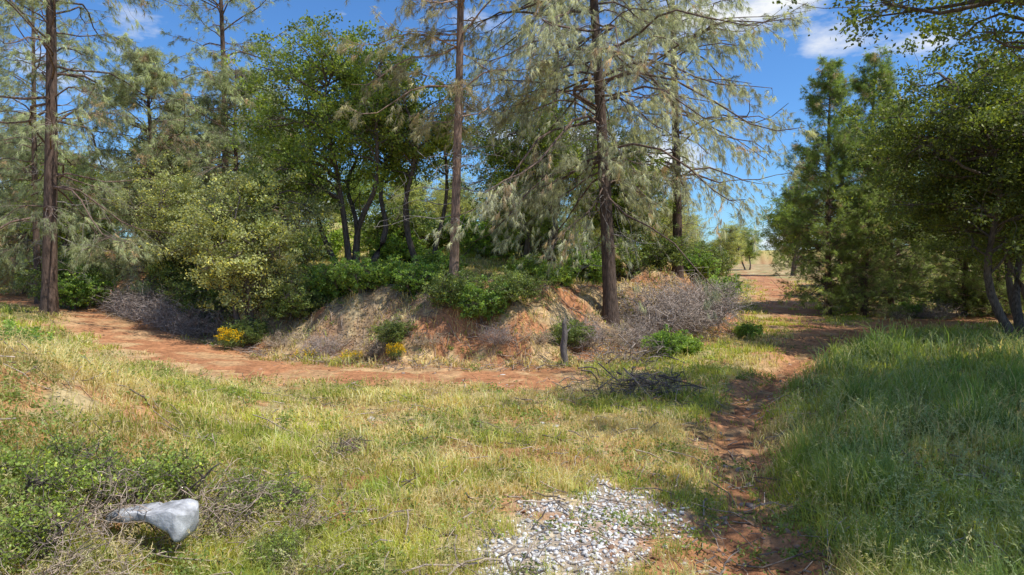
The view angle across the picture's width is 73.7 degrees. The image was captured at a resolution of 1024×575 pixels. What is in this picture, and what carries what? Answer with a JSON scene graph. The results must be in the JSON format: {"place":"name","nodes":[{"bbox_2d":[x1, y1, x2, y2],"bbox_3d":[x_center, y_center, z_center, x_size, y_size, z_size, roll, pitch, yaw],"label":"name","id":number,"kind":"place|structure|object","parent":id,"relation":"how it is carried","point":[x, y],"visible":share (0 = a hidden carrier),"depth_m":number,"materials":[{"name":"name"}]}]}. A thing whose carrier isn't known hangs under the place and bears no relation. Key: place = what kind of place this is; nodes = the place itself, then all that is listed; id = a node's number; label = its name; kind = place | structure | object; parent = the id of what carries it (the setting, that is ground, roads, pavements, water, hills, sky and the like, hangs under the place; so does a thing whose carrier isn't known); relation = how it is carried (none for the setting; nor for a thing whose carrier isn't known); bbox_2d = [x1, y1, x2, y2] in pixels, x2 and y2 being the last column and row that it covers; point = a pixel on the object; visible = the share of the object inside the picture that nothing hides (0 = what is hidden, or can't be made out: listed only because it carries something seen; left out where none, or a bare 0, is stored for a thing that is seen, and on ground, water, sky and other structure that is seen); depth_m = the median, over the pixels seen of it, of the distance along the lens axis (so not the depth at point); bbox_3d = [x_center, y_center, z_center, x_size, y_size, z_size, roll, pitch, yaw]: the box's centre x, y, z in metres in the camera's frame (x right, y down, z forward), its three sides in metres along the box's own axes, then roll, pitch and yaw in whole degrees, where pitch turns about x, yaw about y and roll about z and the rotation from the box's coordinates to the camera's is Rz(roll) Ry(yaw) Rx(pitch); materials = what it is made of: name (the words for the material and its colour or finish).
{"place":"outdoors","nodes":[
{"label":"outdoors","id":0,"kind":"place"},
{"bbox_2d":[0,294,526,383],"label":"dirt road","id":1,"kind":"structure","parent":0,"point":[177,351],"depth_m":19.86,"materials":[{"name":"soil"}]},
{"bbox_2d":[0,223,1023,574],"bbox_3d":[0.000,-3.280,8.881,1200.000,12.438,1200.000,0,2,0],"label":"ground","id":2,"kind":"structure","parent":0,"point":[760,267],"depth_m":15.90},
{"bbox_2d":[0,319,55,348],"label":"green shrub","id":3,"kind":"object","parent":2,"relation":"on","point":[35,335],"visible":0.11,"depth_m":17.12,"materials":[{"name":"green plant"}]},
{"bbox_2d":[0,468,98,569],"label":"shrub","id":4,"kind":"object","parent":2,"relation":"on","point":[15,511],"visible":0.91,"depth_m":5.66,"materials":[{"name":"green plant"}]},
{"bbox_2d":[0,0,115,303],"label":"pine tree","id":5,"kind":"object","parent":2,"relation":"on","point":[5,170],"visible":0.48,"depth_m":30.61,"materials":[{"name":"green plant"}]},
{"bbox_2d":[9,246,125,303],"bbox_3d":[-18.660,-0.239,28.772,4.109,3.041,3.792,-1,2,-23],"label":"green shrub","id":6,"kind":"object","parent":2,"relation":"on","point":[36,277],"visible":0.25,"depth_m":27.98,"materials":[{"name":"green plant"}]},
{"bbox_2d":[0,419,141,512],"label":"shrub","id":7,"kind":"object","parent":2,"relation":"on","point":[56,468],"visible":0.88,"depth_m":6.54,"materials":[{"name":"green plant"}]},
{"bbox_2d":[21,234,128,289],"bbox_3d":[-20.911,-0.789,33.242,4.697,3.767,5.090,2,3,38],"label":"green shrub","id":8,"kind":"object","parent":2,"relation":"on","point":[60,252],"visible":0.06,"depth_m":32.62,"materials":[{"name":"green plant"}]},
{"bbox_2d":[0,510,153,574],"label":"dead brush","id":9,"kind":"object","parent":2,"relation":"on","point":[73,556],"visible":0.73,"depth_m":5.59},
{"bbox_2d":[39,265,119,309],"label":"green shrub","id":10,"kind":"object","parent":2,"relation":"on","point":[77,292],"visible":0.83,"depth_m":27.12,"materials":[{"name":"green plant"}]},
{"bbox_2d":[0,460,166,563],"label":"dead brush","id":11,"kind":"object","parent":2,"relation":"on","point":[104,522],"visible":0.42,"depth_m":6.29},
{"bbox_2d":[0,0,206,315],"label":"pine tree","id":12,"kind":"object","parent":2,"relation":"on","point":[48,233],"visible":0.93,"depth_m":24.84,"materials":[{"name":"green plant"}]},
{"bbox_2d":[81,279,182,324],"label":"dead shrub","id":13,"kind":"object","parent":2,"relation":"on","point":[142,301],"visible":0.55,"depth_m":25.84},
{"bbox_2d":[90,276,173,315],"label":"dead shrub","id":14,"kind":"object","parent":2,"relation":"on","point":[118,305],"visible":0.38,"depth_m":27.16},
{"bbox_2d":[23,29,276,307],"bbox_3d":[-15.395,-4.511,29.696,9.434,12.419,9.364,-2,3,-45],"label":"pine tree","id":15,"kind":"object","parent":2,"relation":"on","point":[155,83],"visible":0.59,"depth_m":28.37,"materials":[{"name":"green plant"}]},
{"bbox_2d":[68,424,231,530],"bbox_3d":[-3.898,2.150,7.271,1.608,1.168,1.750,0,2,8],"label":"shrub","id":16,"kind":"object","parent":2,"relation":"on","point":[166,468],"visible":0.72,"depth_m":7.34,"materials":[{"name":"green plant"}]},
{"bbox_2d":[105,150,230,285],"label":"live oak tree","id":17,"kind":"object","parent":2,"relation":"on","point":[172,207],"visible":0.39,"depth_m":26.45,"materials":[{"name":"green plant"}]},
{"bbox_2d":[139,246,204,294],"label":"green shrub","id":18,"kind":"object","parent":2,"relation":"on","point":[157,273],"visible":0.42,"depth_m":26.83,"materials":[{"name":"green plant"}]},
{"bbox_2d":[123,284,222,331],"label":"dead shrub","id":19,"kind":"object","parent":2,"relation":"on","point":[152,321],"visible":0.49,"depth_m":24.87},
{"bbox_2d":[72,457,293,560],"bbox_3d":[-3.537,2.279,7.145,2.215,0.839,1.829,0,2,10],"label":"dead brush","id":20,"kind":"object","parent":2,"relation":"on","point":[224,508],"visible":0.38,"depth_m":7.08,"materials":[{"name":"plant"}]},
{"bbox_2d":[156,297,239,338],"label":"dead shrub","id":21,"kind":"object","parent":2,"relation":"on","point":[204,328],"visible":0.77,"depth_m":24.17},
{"bbox_2d":[155,266,241,325],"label":"green shrub","id":22,"kind":"object","parent":2,"relation":"on","point":[188,293],"visible":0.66,"depth_m":25.14,"materials":[{"name":"green plant"}]},
{"bbox_2d":[214,326,244,349],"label":"yellow flower shrub","id":23,"kind":"object","parent":2,"relation":"on","point":[228,336],"visible":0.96,"depth_m":22.11,"materials":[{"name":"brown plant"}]},
{"bbox_2d":[137,50,329,271],"bbox_3d":[-12.841,-5.390,31.351,8.019,10.556,7.959,1,2,21],"label":"pine tree","id":24,"kind":"object","parent":2,"relation":"on","point":[217,82],"visible":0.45,"depth_m":30.26,"materials":[{"name":"green plant"}]},
{"bbox_2d":[159,0,314,256],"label":"pine tree","id":25,"kind":"object","parent":2,"relation":"on","point":[220,29],"visible":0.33,"depth_m":33.54,"materials":[{"name":"green plant"}]},
{"bbox_2d":[138,141,352,326],"bbox_3d":[-9.257,-1.617,24.399,6.459,7.493,6.619,0,2,0],"label":"live oak tree","id":26,"kind":"object","parent":2,"relation":"on","point":[244,247],"visible":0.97,"depth_m":23.33,"materials":[{"name":"green plant"}]},
{"bbox_2d":[221,310,271,346],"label":"green shrub","id":27,"kind":"object","parent":2,"relation":"on","point":[251,334],"visible":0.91,"depth_m":22.85,"materials":[{"name":"green plant"}]},
{"bbox_2d":[199,456,313,524],"bbox_3d":[-2.937,2.437,7.886,1.301,0.945,1.417,-1,2,-14],"label":"shrub","id":28,"kind":"object","parent":2,"relation":"on","point":[289,489],"visible":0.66,"depth_m":7.72,"materials":[{"name":"green plant"}]},
{"bbox_2d":[237,516,319,574],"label":"shrub","id":29,"kind":"object","parent":2,"relation":"on","point":[275,541],"visible":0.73,"depth_m":6.61,"materials":[{"name":"green plant"}]},
{"bbox_2d":[197,471,359,541],"bbox_3d":[-2.558,2.491,7.545,1.793,0.679,1.480,-1,2,-17],"label":"dead brush","id":30,"kind":"object","parent":2,"relation":"on","point":[303,520],"visible":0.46,"depth_m":7.37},
{"bbox_2d":[258,329,305,348],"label":"dead shrub","id":31,"kind":"object","parent":2,"relation":"on","point":[284,338],"visible":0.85,"depth_m":22.51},
{"bbox_2d":[251,272,329,326],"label":"green shrub","id":32,"kind":"object","parent":2,"relation":"on","point":[292,303],"visible":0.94,"depth_m":23.32,"materials":[{"name":"green plant"}]},
{"bbox_2d":[260,535,356,574],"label":"dead brush","id":33,"kind":"object","parent":2,"relation":"on","point":[295,573],"visible":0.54,"depth_m":6.43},
{"bbox_2d":[286,220,353,260],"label":"green shrub","id":34,"kind":"object","parent":2,"relation":"on","point":[338,240],"visible":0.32,"depth_m":33.12,"materials":[{"name":"green plant"}]},
{"bbox_2d":[299,256,350,301],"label":"green shrub","id":35,"kind":"object","parent":2,"relation":"on","point":[326,285],"visible":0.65,"depth_m":23.90,"materials":[{"name":"green plant"}]},
{"bbox_2d":[296,328,354,357],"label":"dead shrub","id":36,"kind":"object","parent":2,"relation":"on","point":[318,343],"visible":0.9,"depth_m":21.48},
{"bbox_2d":[217,9,445,265],"bbox_3d":[-7.034,-5.386,27.496,8.804,10.853,8.447,-1,2,-27],"label":"live oak tree","id":37,"kind":"object","parent":2,"relation":"on","point":[319,117],"visible":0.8,"depth_m":25.86,"materials":[{"name":"green plant"}]},
{"bbox_2d":[306,430,385,460],"bbox_3d":[-2.577,2.433,10.248,1.332,0.587,1.443,1,3,33],"label":"brush pile","id":38,"kind":"object","parent":2,"relation":"on","point":[347,443],"visible":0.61,"depth_m":10.23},
{"bbox_2d":[327,251,381,294],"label":"green shrub","id":39,"kind":"object","parent":2,"relation":"on","point":[353,274],"visible":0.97,"depth_m":22.89,"materials":[{"name":"green plant"}]},
{"bbox_2d":[349,337,395,356],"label":"dead shrub","id":40,"kind":"object","parent":2,"relation":"on","point":[374,348],"visible":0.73,"depth_m":20.67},
{"bbox_2d":[366,314,417,344],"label":"green shrub","id":41,"kind":"object","parent":2,"relation":"on","point":[396,332],"visible":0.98,"depth_m":20.45,"materials":[{"name":"green plant"}]},
{"bbox_2d":[363,254,423,286],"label":"green shrub","id":42,"kind":"object","parent":2,"relation":"on","point":[388,264],"visible":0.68,"depth_m":23.25,"materials":[{"name":"green plant"}]},
{"bbox_2d":[347,191,449,251],"bbox_3d":[-5.675,-2.948,33.901,5.321,3.938,4.910,1,2,16],"label":"green shrub","id":43,"kind":"object","parent":2,"relation":"on","point":[419,227],"visible":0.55,"depth_m":32.85,"materials":[{"name":"green plant"}]},
{"bbox_2d":[366,229,432,262],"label":"green shrub","id":44,"kind":"object","parent":2,"relation":"on","point":[396,246],"visible":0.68,"depth_m":30.30,"materials":[{"name":"green plant"}]},
{"bbox_2d":[388,255,444,295],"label":"green shrub","id":45,"kind":"object","parent":2,"relation":"on","point":[412,278],"visible":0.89,"depth_m":22.61,"materials":[{"name":"green plant"}]},
{"bbox_2d":[94,266,743,371],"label":"leaf litter","id":46,"kind":"object","parent":2,"relation":"on","point":[424,345],"visible":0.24,"depth_m":22.59,"materials":[{"name":"brown plant"}]},
{"bbox_2d":[361,52,492,264],"bbox_3d":[-3.413,-4.819,28.110,5.760,9.250,7.100,0,2,0],"label":"live oak tree","id":47,"kind":"object","parent":2,"relation":"on","point":[431,147],"visible":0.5,"depth_m":27.02,"materials":[{"name":"green plant"}]},
{"bbox_2d":[320,0,553,282],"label":"pine tree","id":48,"kind":"object","parent":2,"relation":"on","point":[457,86],"visible":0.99,"depth_m":21.79,"materials":[{"name":"green plant"}]},
{"bbox_2d":[414,247,469,276],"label":"green shrub","id":49,"kind":"object","parent":2,"relation":"on","point":[429,259],"visible":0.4,"depth_m":25.46,"materials":[{"name":"green plant"}]},
{"bbox_2d":[425,212,479,248],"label":"green shrub","id":50,"kind":"object","parent":2,"relation":"on","point":[462,217],"visible":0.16,"depth_m":35.23,"materials":[{"name":"green plant"}]},
{"bbox_2d":[418,258,492,307],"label":"green shrub","id":51,"kind":"object","parent":2,"relation":"on","point":[439,288],"visible":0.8,"depth_m":20.96,"materials":[{"name":"green plant"}]},
{"bbox_2d":[441,274,509,323],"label":"green shrub","id":52,"kind":"object","parent":2,"relation":"on","point":[479,303],"visible":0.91,"depth_m":20.61,"materials":[{"name":"green plant"}]},
{"bbox_2d":[63,283,901,574],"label":"pebbles","id":53,"kind":"object","parent":2,"relation":"on","point":[611,546],"visible":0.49,"depth_m":7.91,"materials":[{"name":"stone"}]},
{"bbox_2d":[459,217,523,257],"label":"green shrub","id":54,"kind":"object","parent":2,"relation":"on","point":[486,241],"visible":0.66,"depth_m":32.27,"materials":[{"name":"green plant"}]},
{"bbox_2d":[468,320,521,346],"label":"dead shrub","id":55,"kind":"object","parent":2,"relation":"on","point":[505,331],"visible":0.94,"depth_m":20.15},
{"bbox_2d":[0,227,1023,574],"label":"grass","id":56,"kind":"structure","parent":2,"relation":"on","point":[396,525],"depth_m":9.86,"materials":[{"name":"plant"}]},
{"bbox_2d":[105,499,198,542],"bbox_3d":[-3.403,2.170,6.410,0.880,0.322,0.380,0,2,7],"label":"boulder","id":57,"kind":"object","parent":56,"relation":"on","point":[175,520],"visible":0.86,"depth_m":6.29,"materials":[{"name":"stone"}]},
{"bbox_2d":[0,276,1023,574],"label":"weeds","id":58,"kind":"object","parent":2,"relation":"on","point":[488,498],"visible":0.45,"depth_m":8.30,"materials":[{"name":"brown plant"}]},
{"bbox_2d":[0,102,1023,319],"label":"distant woods","id":59,"kind":"object","parent":2,"relation":"on","point":[737,242],"visible":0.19,"depth_m":48.21,"materials":[{"name":"green plant"}]},
{"bbox_2d":[0,261,1023,574],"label":"fallen sticks","id":60,"kind":"object","parent":2,"relation":"on","point":[406,481],"visible":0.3,"depth_m":9.15,"materials":[{"name":"wood"}]},
{"bbox_2d":[0,269,1023,574],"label":"wild oat stalks","id":61,"kind":"object","parent":2,"relation":"on","point":[798,415],"visible":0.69,"depth_m":8.62,"materials":[{"name":"green plant"}]},
{"bbox_2d":[486,260,553,305],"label":"green shrub","id":62,"kind":"object","parent":2,"relation":"on","point":[515,289],"visible":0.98,"depth_m":20.85,"materials":[{"name":"green plant"}]},
{"bbox_2d":[473,209,567,258],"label":"green shrub","id":63,"kind":"object","parent":2,"relation":"on","point":[539,245],"visible":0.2,"depth_m":33.41,"materials":[{"name":"green plant"}]},
{"bbox_2d":[505,254,554,276],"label":"green shrub","id":64,"kind":"object","parent":2,"relation":"on","point":[528,264],"visible":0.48,"depth_m":26.00,"materials":[{"name":"green plant"}]},
{"bbox_2d":[461,66,616,263],"bbox_3d":[0.950,-5.059,29.556,6.882,9.850,6.876,0,2,0],"label":"live oak tree","id":65,"kind":"object","parent":2,"relation":"on","point":[494,160],"visible":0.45,"depth_m":28.38,"materials":[{"name":"green plant"}]},
{"bbox_2d":[377,473,718,574],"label":"gravel patch","id":66,"kind":"object","parent":2,"relation":"on","point":[555,550],"visible":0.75,"depth_m":7.28,"materials":[{"name":"gravel"}]},
{"bbox_2d":[444,0,663,262],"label":"pine tree","id":67,"kind":"object","parent":2,"relation":"on","point":[558,82],"visible":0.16,"depth_m":33.82,"materials":[{"name":"green plant"}]},
{"bbox_2d":[532,261,578,287],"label":"green shrub","id":68,"kind":"object","parent":2,"relation":"on","point":[565,276],"visible":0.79,"depth_m":24.22,"materials":[{"name":"green plant"}]},
{"bbox_2d":[534,216,594,257],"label":"green shrub","id":69,"kind":"object","parent":2,"relation":"on","point":[568,249],"visible":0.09,"depth_m":37.65,"materials":[{"name":"green plant"}]},
{"bbox_2d":[560,316,570,363],"bbox_3d":[1.517,1.659,19.699,0.256,1.658,0.299,2,3,41],"label":"tree stump","id":70,"kind":"object","parent":2,"relation":"on","point":[563,349],"visible":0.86,"depth_m":19.61,"materials":[{"name":"grey wood"}]},
{"bbox_2d":[545,312,595,346],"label":"green shrub","id":71,"kind":"object","parent":2,"relation":"on","point":[574,332],"visible":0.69,"depth_m":20.72,"materials":[{"name":"green plant"}]},
{"bbox_2d":[538,308,634,350],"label":"dead shrub","id":72,"kind":"object","parent":2,"relation":"on","point":[591,340],"visible":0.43,"depth_m":21.11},
{"bbox_2d":[558,242,618,284],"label":"green shrub","id":73,"kind":"object","parent":2,"relation":"on","point":[595,273],"visible":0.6,"depth_m":26.91,"materials":[{"name":"green plant"}]},
{"bbox_2d":[565,230,656,278],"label":"green shrub","id":74,"kind":"object","parent":2,"relation":"on","point":[620,269],"visible":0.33,"depth_m":28.47,"materials":[{"name":"green plant"}]},
{"bbox_2d":[406,0,818,326],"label":"pine tree","id":75,"kind":"object","parent":2,"relation":"on","point":[605,167],"visible":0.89,"depth_m":22.98,"materials":[{"name":"green plant"}]},
{"bbox_2d":[567,95,679,271],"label":"live oak tree","id":76,"kind":"object","parent":2,"relation":"on","point":[620,202],"visible":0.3,"depth_m":30.04,"materials":[{"name":"green plant"}]},
{"bbox_2d":[552,355,706,406],"bbox_3d":[2.686,2.226,15.387,3.608,1.468,3.329,0,2,0],"label":"brush pile","id":77,"kind":"object","parent":2,"relation":"on","point":[648,383],"visible":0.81,"depth_m":15.14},
{"bbox_2d":[576,332,684,369],"bbox_3d":[3.220,2.023,20.346,3.465,1.486,2.467,-1,3,-29],"label":"brush pile","id":78,"kind":"object","parent":2,"relation":"on","point":[633,352],"visible":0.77,"depth_m":20.24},
{"bbox_2d":[606,311,663,348],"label":"dead shrub","id":79,"kind":"object","parent":2,"relation":"on","point":[643,331],"visible":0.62,"depth_m":23.12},
{"bbox_2d":[634,223,696,270],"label":"green shrub","id":80,"kind":"object","parent":2,"relation":"on","point":[659,259],"visible":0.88,"depth_m":29.28,"materials":[{"name":"green plant"}]},
{"bbox_2d":[639,324,693,356],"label":"green shrub","id":81,"kind":"object","parent":2,"relation":"on","point":[674,341],"visible":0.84,"depth_m":21.36,"materials":[{"name":"green plant"}]},
{"bbox_2d":[606,278,730,341],"bbox_3d":[4.982,0.906,24.534,5.405,2.642,4.635,-2,3,-43],"label":"dead shrub","id":82,"kind":"object","parent":2,"relation":"on","point":[674,324],"visible":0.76,"depth_m":24.44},
{"bbox_2d":[552,0,821,278],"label":"pine tree","id":83,"kind":"object","parent":2,"relation":"on","point":[677,191],"visible":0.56,"depth_m":29.89,"materials":[{"name":"green plant"}]},
{"bbox_2d":[622,269,752,339],"bbox_3d":[5.808,0.812,26.503,5.298,3.019,6.177,-2,3,-43],"label":"dead shrub","id":84,"kind":"object","parent":2,"relation":"on","point":[698,328],"visible":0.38,"depth_m":25.51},
{"bbox_2d":[677,332,708,354],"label":"green shrub","id":85,"kind":"object","parent":2,"relation":"on","point":[695,346],"visible":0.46,"depth_m":22.21,"materials":[{"name":"green plant"}]},
{"bbox_2d":[668,248,721,283],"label":"green shrub","id":86,"kind":"object","parent":2,"relation":"on","point":[704,263],"visible":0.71,"depth_m":33.00,"materials":[{"name":"green plant"}]},
{"bbox_2d":[627,267,768,334],"bbox_3d":[6.849,0.657,27.980,5.298,3.019,6.177,-2,3,-35],"label":"dead shrub","id":87,"kind":"object","parent":2,"relation":"on","point":[729,304],"visible":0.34,"depth_m":27.05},
{"bbox_2d":[682,231,726,268],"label":"green shrub","id":88,"kind":"object","parent":2,"relation":"on","point":[703,247],"visible":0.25,"depth_m":43.10,"materials":[{"name":"green plant"}]},
{"bbox_2d":[673,273,755,318],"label":"dead shrub","id":89,"kind":"object","parent":2,"relation":"on","point":[737,296],"visible":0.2,"depth_m":28.77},
{"bbox_2d":[697,238,737,278],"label":"green shrub","id":90,"kind":"object","parent":2,"relation":"on","point":[723,268],"visible":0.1,"depth_m":45.85,"materials":[{"name":"green plant"}]},
{"bbox_2d":[702,268,750,303],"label":"green shrub","id":91,"kind":"object","parent":2,"relation":"on","point":[725,280],"visible":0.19,"depth_m":37.37,"materials":[{"name":"green plant"}]},
{"bbox_2d":[731,320,764,338],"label":"green shrub","id":92,"kind":"object","parent":2,"relation":"on","point":[744,328],"visible":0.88,"depth_m":26.41,"materials":[{"name":"green plant"}]},
{"bbox_2d":[771,53,895,316],"bbox_3d":[17.665,-5.423,38.047,7.409,14.920,6.518,-1,2,-25],"label":"ponderosa pine tree","id":93,"kind":"object","parent":2,"relation":"on","point":[839,93],"visible":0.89,"depth_m":37.05,"materials":[{"name":"green plant"}]},
{"bbox_2d":[790,44,937,313],"bbox_3d":[19.955,-5.836,38.768,7.772,15.651,6.838,2,3,40],"label":"ponderosa pine tree","id":94,"kind":"object","parent":2,"relation":"on","point":[862,85],"visible":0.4,"depth_m":38.04,"materials":[{"name":"green plant"}]},
{"bbox_2d":[821,184,912,317],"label":"ponderosa pine tree","id":95,"kind":"object","parent":2,"relation":"on","point":[880,264],"visible":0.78,"depth_m":36.08,"materials":[{"name":"green plant"}]},
{"bbox_2d":[824,98,958,307],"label":"ponderosa pine tree","id":96,"kind":"object","parent":2,"relation":"on","point":[922,279],"visible":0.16,"depth_m":40.06,"materials":[{"name":"green plant"}]},
{"bbox_2d":[772,0,1023,84],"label":"live oak tree","id":97,"kind":"object","parent":2,"relation":"on","point":[985,36],"visible":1,"depth_m":15.32,"materials":[{"name":"green plant"}]},
{"bbox_2d":[891,298,925,317],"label":"green shrub","id":98,"kind":"object","parent":2,"relation":"on","point":[912,306],"visible":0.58,"depth_m":35.78,"materials":[{"name":"green plant"}]},
{"bbox_2d":[829,34,1023,339],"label":"live oak tree","id":99,"kind":"object","parent":2,"relation":"on","point":[974,163],"visible":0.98,"depth_m":22.56,"materials":[{"name":"green plant"}]},
{"bbox_2d":[910,296,966,320],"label":"dead shrub","id":100,"kind":"object","parent":2,"relation":"on","point":[927,311],"visible":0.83,"depth_m":35.36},
{"bbox_2d":[884,87,1023,316],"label":"live oak tree","id":101,"kind":"object","parent":2,"relation":"on","point":[1009,264],"visible":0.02,"depth_m":30.74,"materials":[{"name":"green plant"}]},
{"bbox_2d":[898,217,1023,319],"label":"shrub","id":102,"kind":"object","parent":2,"relation":"on","point":[952,292],"visible":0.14,"depth_m":35.96,"materials":[{"name":"green plant"}]},
{"bbox_2d":[924,275,1008,315],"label":"green shrub","id":103,"kind":"object","parent":2,"relation":"on","point":[969,298],"visible":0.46,"depth_m":36.36,"materials":[{"name":"green plant"}]},
{"bbox_2d":[0,0,1023,249],"label":"sky","id":104,"kind":"structure","parent":0,"point":[784,72],"materials":[{"name":"blue"}]},
{"bbox_2d":[731,273,844,335],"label":"dirt track","id":105,"kind":"structure","parent":0,"point":[774,296],"depth_m":39.29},
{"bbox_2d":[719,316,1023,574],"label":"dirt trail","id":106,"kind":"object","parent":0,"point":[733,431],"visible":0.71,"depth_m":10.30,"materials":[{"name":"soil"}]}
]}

